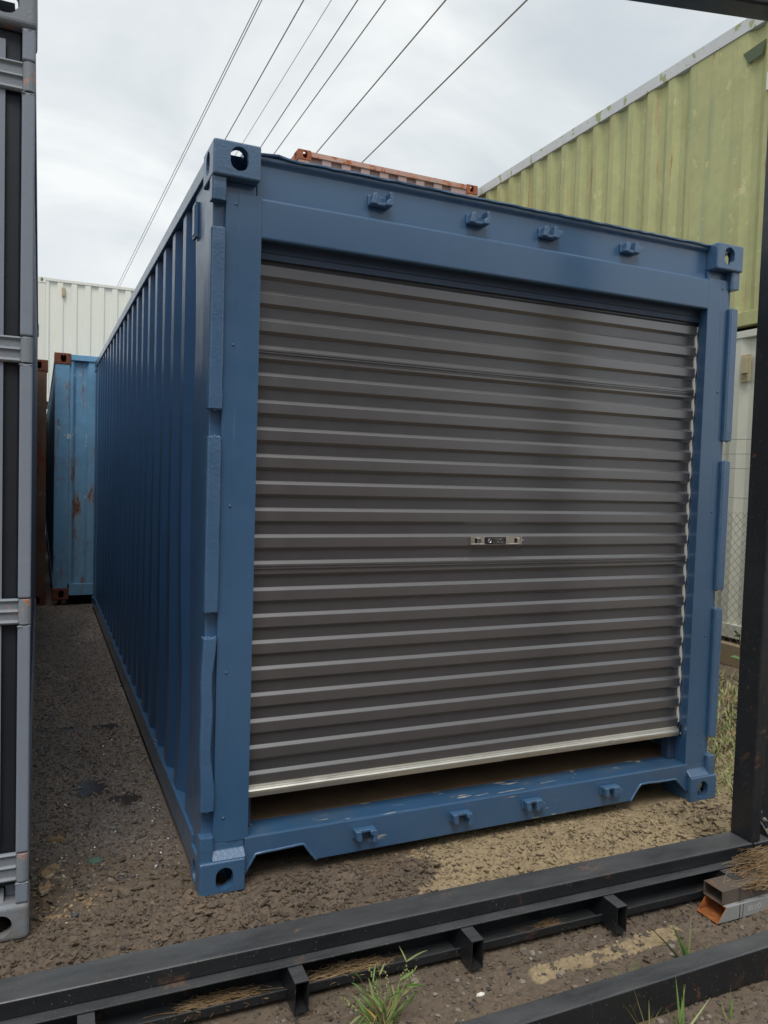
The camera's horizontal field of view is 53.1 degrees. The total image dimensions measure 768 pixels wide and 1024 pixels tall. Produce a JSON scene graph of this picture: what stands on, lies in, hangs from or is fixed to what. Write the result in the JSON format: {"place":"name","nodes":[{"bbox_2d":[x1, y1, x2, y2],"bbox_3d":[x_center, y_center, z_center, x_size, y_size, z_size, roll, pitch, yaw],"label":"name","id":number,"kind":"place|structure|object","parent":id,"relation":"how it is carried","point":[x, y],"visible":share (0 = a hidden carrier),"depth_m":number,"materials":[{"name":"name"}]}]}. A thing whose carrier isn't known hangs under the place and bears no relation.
{"place":"outdoors","nodes":[
{"label":"outdoors","id":0,"kind":"place"},
{"bbox_2d":[52,600,58,604],"bbox_3d":[-3.505,0.966,8.206,0.066,0.083,0.065,1,3,-24],"label":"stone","id":1,"kind":"object","parent":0,"point":[54,602],"visible":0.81,"depth_m":8.18,"materials":[{"name":"black stone"}]},
{"bbox_2d":[38,276,134,407],"bbox_3d":[-2.121,-3.580,19.495,12.192,2.591,2.460,1,3,-24],"label":"shipping container","id":2,"kind":"object","parent":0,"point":[77,318],"visible":0.2,"depth_m":16.20,"materials":[{"name":"white metal"}]},
{"bbox_2d":[29,606,187,893],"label":"gravel","id":3,"kind":"structure","parent":0,"point":[114,853],"depth_m":3.96,"materials":[{"name":"gravel"}]},
{"bbox_2d":[117,0,259,285],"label":"power line","id":4,"kind":"object","parent":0,"point":[197,124],"visible":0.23,"depth_m":15.97,"materials":[{"name":"grey metal"}]},
{"bbox_2d":[120,0,261,284],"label":"power line","id":5,"kind":"object","parent":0,"point":[198,127],"visible":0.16,"depth_m":16.48,"materials":[{"name":"grey metal"}]},
{"bbox_2d":[0,838,481,971],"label":"gravel","id":6,"kind":"structure","parent":0,"point":[161,884],"depth_m":2.66,"materials":[{"name":"gravel"}]},
{"bbox_2d":[225,0,303,139],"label":"power line","id":7,"kind":"object","parent":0,"point":[266,65],"visible":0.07,"depth_m":14.14,"materials":[{"name":"grey metal"}]},
{"bbox_2d":[235,1,330,154],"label":"power line","id":8,"kind":"object","parent":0,"point":[288,69],"visible":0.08,"depth_m":14.22,"materials":[{"name":"grey metal"}]},
{"bbox_2d":[261,0,357,146],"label":"power line","id":9,"kind":"object","parent":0,"point":[312,68],"visible":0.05,"depth_m":14.19,"materials":[{"name":"grey metal"}]},
{"bbox_2d":[274,0,385,153],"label":"power line","id":10,"kind":"object","parent":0,"point":[333,71],"visible":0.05,"depth_m":14.26,"materials":[{"name":"grey metal"}]},
{"bbox_2d":[4,0,746,287],"label":"sky","id":11,"kind":"structure","parent":0,"point":[123,87],"materials":[{"name":"grey"}]},
{"bbox_2d":[316,0,445,152],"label":"power line","id":12,"kind":"object","parent":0,"point":[444,1],"visible":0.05,"depth_m":14.19,"materials":[{"name":"grey metal"}]},
{"bbox_2d":[0,527,767,1023],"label":"ground","id":13,"kind":"structure","parent":0,"point":[592,959],"depth_m":2.77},
{"bbox_2d":[0,0,38,942],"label":"shipping container","id":14,"kind":"object","parent":13,"relation":"on","point":[19,330],"visible":1,"depth_m":2.35,"materials":[{"name":"grey metal"}]},
{"bbox_2d":[0,38,5,741],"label":"door leaf","id":15,"kind":"structure","parent":14,"relation":"in","point":[2,41],"depth_m":2.30,"materials":[{"name":"grey paint"}]},
{"bbox_2d":[35,359,47,605],"bbox_3d":[-7.156,-0.645,13.169,2.438,2.591,12.192,1,3,-24],"label":"shipping container","id":16,"kind":"object","parent":13,"relation":"on","point":[40,592],"visible":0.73,"depth_m":8.10,"materials":[{"name":"metal"}]},
{"bbox_2d":[38,880,50,895],"bbox_3d":[-1.177,1.303,2.667,0.041,0.015,0.079,1,3,-24],"label":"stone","id":17,"kind":"object","parent":13,"relation":"on","point":[43,889],"visible":1,"depth_m":2.66,"materials":[{"name":"beige stone"}]},
{"bbox_2d":[41,863,59,879],"bbox_3d":[-1.211,1.305,2.791,0.065,0.015,0.107,1,3,-24],"label":"bark chip","id":18,"kind":"object","parent":13,"relation":"on","point":[44,875],"visible":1,"depth_m":2.78,"materials":[{"name":"brown wood"}]},
{"bbox_2d":[43,914,62,919],"bbox_3d":[-1.089,1.337,2.527,0.060,0.014,0.034,1,3,-24],"label":"bark chip","id":19,"kind":"object","parent":13,"relation":"on","point":[59,916],"visible":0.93,"depth_m":2.53,"materials":[{"name":"beige wood"}]},
{"bbox_2d":[49,836,63,842],"bbox_3d":[-1.299,1.298,3.056,0.055,0.015,0.028,1,3,-16],"label":"bark chip","id":20,"kind":"object","parent":13,"relation":"on","point":[56,838],"visible":1,"depth_m":3.05,"materials":[{"name":"brown wood"}]},
{"bbox_2d":[53,726,73,729],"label":"puddle","id":21,"kind":"object","parent":13,"relation":"on","point":[67,728],"visible":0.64,"depth_m":4.39,"materials":[{"name":"grey liquid"}]},
{"bbox_2d":[32,829,104,923],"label":"bark crumbs","id":22,"kind":"object","parent":13,"relation":"on","point":[53,885],"visible":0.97,"depth_m":2.65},
{"bbox_2d":[45,352,97,599],"bbox_3d":[-4.835,-0.692,14.095,2.438,2.591,12.192,1,3,-24],"label":"shipping container","id":23,"kind":"object","parent":13,"relation":"on","point":[70,452],"visible":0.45,"depth_m":8.17,"materials":[{"name":"blue metal"}]},
{"bbox_2d":[71,912,79,917],"bbox_3d":[-1.017,1.332,2.535,0.026,0.026,0.019,0,3,-33],"label":"stone","id":24,"kind":"object","parent":13,"relation":"on","point":[75,914],"visible":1,"depth_m":2.53,"materials":[{"name":"grey stone"}]},
{"bbox_2d":[86,898,91,906],"bbox_3d":[-1.002,1.326,2.611,0.019,0.015,0.048,1,3,-24],"label":"bark chip","id":25,"kind":"object","parent":13,"relation":"on","point":[88,904],"visible":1,"depth_m":2.60,"materials":[{"name":"beige wood"}]},
{"bbox_2d":[67,773,114,798],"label":"puddle","id":26,"kind":"object","parent":13,"relation":"on","point":[88,787],"visible":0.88,"depth_m":3.58,"materials":[{"name":"grey liquid"}]},
{"bbox_2d":[87,857,103,863],"bbox_3d":[-1.085,1.306,2.884,0.070,0.013,0.044,1,3,-24],"label":"plastic scrap","id":27,"kind":"object","parent":13,"relation":"on","point":[95,860],"visible":1,"depth_m":2.88,"materials":[{"name":"green plastic"}]},
{"bbox_2d":[91,722,122,729],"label":"puddle","id":28,"kind":"object","parent":13,"relation":"on","point":[108,726],"visible":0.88,"depth_m":4.43,"materials":[{"name":"grey liquid"}]},
{"bbox_2d":[31,663,184,887],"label":"mud flakes","id":29,"kind":"object","parent":13,"relation":"on","point":[82,813],"visible":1,"depth_m":3.67,"materials":[{"name":"brown soil"}]},
{"bbox_2d":[108,789,142,805],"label":"puddle","id":30,"kind":"object","parent":13,"relation":"on","point":[127,798],"visible":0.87,"depth_m":3.47,"materials":[{"name":"grey liquid"}]},
{"bbox_2d":[336,948,427,1023],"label":"grass clump","id":31,"kind":"object","parent":13,"relation":"on","point":[382,1016],"visible":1,"depth_m":2.08,"materials":[{"name":"green plant"}]},
{"bbox_2d":[0,0,767,1023],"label":"steel portal","id":32,"kind":"object","parent":13,"relation":"on","point":[468,924],"visible":0.82,"depth_m":2.42,"materials":[{"name":"metal"}]},
{"bbox_2d":[145,983,283,1021],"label":"pine needles","id":33,"kind":"object","parent":32,"relation":"on","point":[222,999],"visible":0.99,"depth_m":2.11,"materials":[{"name":"brown plant"}]},
{"bbox_2d":[296,951,409,985],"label":"pine needles","id":34,"kind":"object","parent":32,"relation":"on","point":[364,966],"visible":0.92,"depth_m":2.26,"materials":[{"name":"brown plant"}]},
{"bbox_2d":[533,917,564,928],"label":"pine needles","id":35,"kind":"object","parent":32,"relation":"on","point":[547,922],"visible":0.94,"depth_m":2.53,"materials":[{"name":"brown plant"}]},
{"bbox_2d":[0,793,767,978],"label":"mud flakes","id":36,"kind":"object","parent":13,"relation":"on","point":[288,893],"visible":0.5,"depth_m":2.81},
{"bbox_2d":[92,138,743,895],"bbox_3d":[-0.730,-0.107,5.853,2.455,2.593,6.081,1,3,-24],"label":"shipping container","id":37,"kind":"object","parent":13,"relation":"on","point":[410,512],"visible":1,"depth_m":3.13,"materials":[{"name":"blue metal"}]},
{"bbox_2d":[249,260,698,797],"bbox_3d":[0.475,0.051,3.184,2.105,2.000,0.049,1,3,-24],"label":"roller door","id":38,"kind":"structure","parent":37,"relation":"in","point":[472,510],"depth_m":3.11,"materials":[{"name":"grey paint"}]},
{"bbox_2d":[476,992,484,996],"bbox_3d":[0.278,1.391,2.217,0.027,0.016,0.015,2,3,-3],"label":"stone","id":39,"kind":"object","parent":13,"relation":"on","point":[479,994],"visible":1,"depth_m":2.21,"materials":[{"name":"white stone"}]},
{"bbox_2d":[215,899,767,1023],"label":"mud flakes","id":40,"kind":"object","parent":13,"relation":"on","point":[753,987],"visible":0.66,"depth_m":2.33,"materials":[{"name":"brown soil"}]},
{"bbox_2d":[447,785,731,874],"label":"gravel","id":41,"kind":"structure","parent":13,"relation":"on","point":[587,816],"depth_m":3.27,"materials":[{"name":"beige gravel"}]},
{"bbox_2d":[458,930,767,1023],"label":"steel beam","id":42,"kind":"structure","parent":13,"relation":"on","point":[707,973],"depth_m":2.15,"materials":[{"name":"black metal"}]},
{"bbox_2d":[624,988,661,1023],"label":"grass tuft","id":43,"kind":"object","parent":13,"relation":"on","point":[641,1013],"visible":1,"depth_m":2.07,"materials":[{"name":"green plant"}]},
{"bbox_2d":[642,921,709,956],"bbox_3d":[0.945,1.331,2.361,0.326,0.173,0.083,1,3,-22],"label":"grass tuft","id":44,"kind":"object","parent":13,"relation":"on","point":[686,951],"visible":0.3,"depth_m":2.36,"materials":[{"name":"green plant"}]},
{"bbox_2d":[666,975,710,1023],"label":"grass tuft","id":45,"kind":"object","parent":13,"relation":"on","point":[681,1015],"visible":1,"depth_m":2.09,"materials":[{"name":"green plant"}]},
{"bbox_2d":[714,995,742,1022],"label":"grass tuft","id":46,"kind":"object","parent":13,"relation":"on","point":[731,1008],"visible":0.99,"depth_m":2.14,"materials":[{"name":"green plant"}]},
{"bbox_2d":[720,636,740,667],"bbox_3d":[2.988,1.190,6.343,0.230,0.185,1.150,1,3,-24],"label":"timber sleeper","id":47,"kind":"object","parent":13,"relation":"on","point":[726,659],"visible":0.07,"depth_m":6.38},
{"bbox_2d":[716,439,747,653],"bbox_3d":[2.310,0.298,6.617,0.062,2.000,5.544,1,3,-24],"label":"chain link fence","id":48,"kind":"object","parent":13,"relation":"on","point":[734,569],"visible":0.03,"depth_m":5.82,"materials":[{"name":"metal"}]},
{"bbox_2d":[697,893,767,923],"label":"steel tube","id":49,"kind":"object","parent":13,"relation":"on","point":[713,910],"visible":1,"depth_m":2.67,"materials":[{"name":"silver metal"}]},
{"bbox_2d":[703,865,767,904],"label":"steel tube","id":50,"kind":"object","parent":49,"relation":"on","point":[718,890],"visible":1,"depth_m":2.68,"materials":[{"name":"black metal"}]},
{"bbox_2d":[721,845,767,888],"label":"pine needles","id":51,"kind":"object","parent":50,"relation":"on","point":[760,860],"visible":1,"depth_m":2.77,"materials":[{"name":"brown plant"}]},
{"bbox_2d":[743,878,767,892],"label":"pine needles","id":52,"kind":"object","parent":50,"relation":"on","point":[758,883],"visible":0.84,"depth_m":2.68,"materials":[{"name":"brown plant"}]},
{"bbox_2d":[730,631,740,708],"bbox_3d":[2.205,0.954,4.515,0.396,0.783,0.169,2,3,0],"label":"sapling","id":53,"kind":"object","parent":13,"relation":"on","point":[737,635],"visible":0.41,"depth_m":4.47,"materials":[{"name":"green plant"}]},
{"bbox_2d":[362,0,527,162],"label":"power line","id":54,"kind":"object","parent":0,"point":[470,55],"visible":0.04,"depth_m":14.24,"materials":[{"name":"grey metal"}]},
{"bbox_2d":[210,900,767,1023],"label":"gravel","id":55,"kind":"structure","parent":0,"point":[614,949],"depth_m":2.27,"materials":[{"name":"gravel"}]},
{"bbox_2d":[707,668,738,799],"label":"grass","id":56,"kind":"structure","parent":0,"point":[728,724],"depth_m":4.54,"materials":[{"name":"green plant"}]},
{"bbox_3d":[2.948,1.050,9.307,2.620,0.185,0.200,1,3,-24],"label":"timber sleeper","id":57,"kind":"object","parent":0,"visible":0},
{"bbox_2d":[715,328,756,639],"bbox_3d":[2.943,-0.340,9.275,2.456,2.585,6.058,1,3,-24],"label":"shipping container","id":58,"kind":"object","parent":57,"relation":"on","point":[736,453],"visible":0.11,"depth_m":6.39,"materials":[{"name":"white metal"}]},
{"bbox_2d":[291,148,477,196],"bbox_3d":[-1.167,-3.119,12.314,2.438,2.591,6.058,1,3,-24],"label":"shipping container","id":59,"kind":"object","parent":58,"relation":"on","point":[308,156],"visible":0.18,"depth_m":9.47,"materials":[{"name":"orange metal"}]},
{"bbox_2d":[477,18,767,331],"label":"shipping container","id":60,"kind":"object","parent":58,"relation":"on","point":[678,149],"visible":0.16,"depth_m":7.00,"materials":[{"name":"green metal"}]}
]}

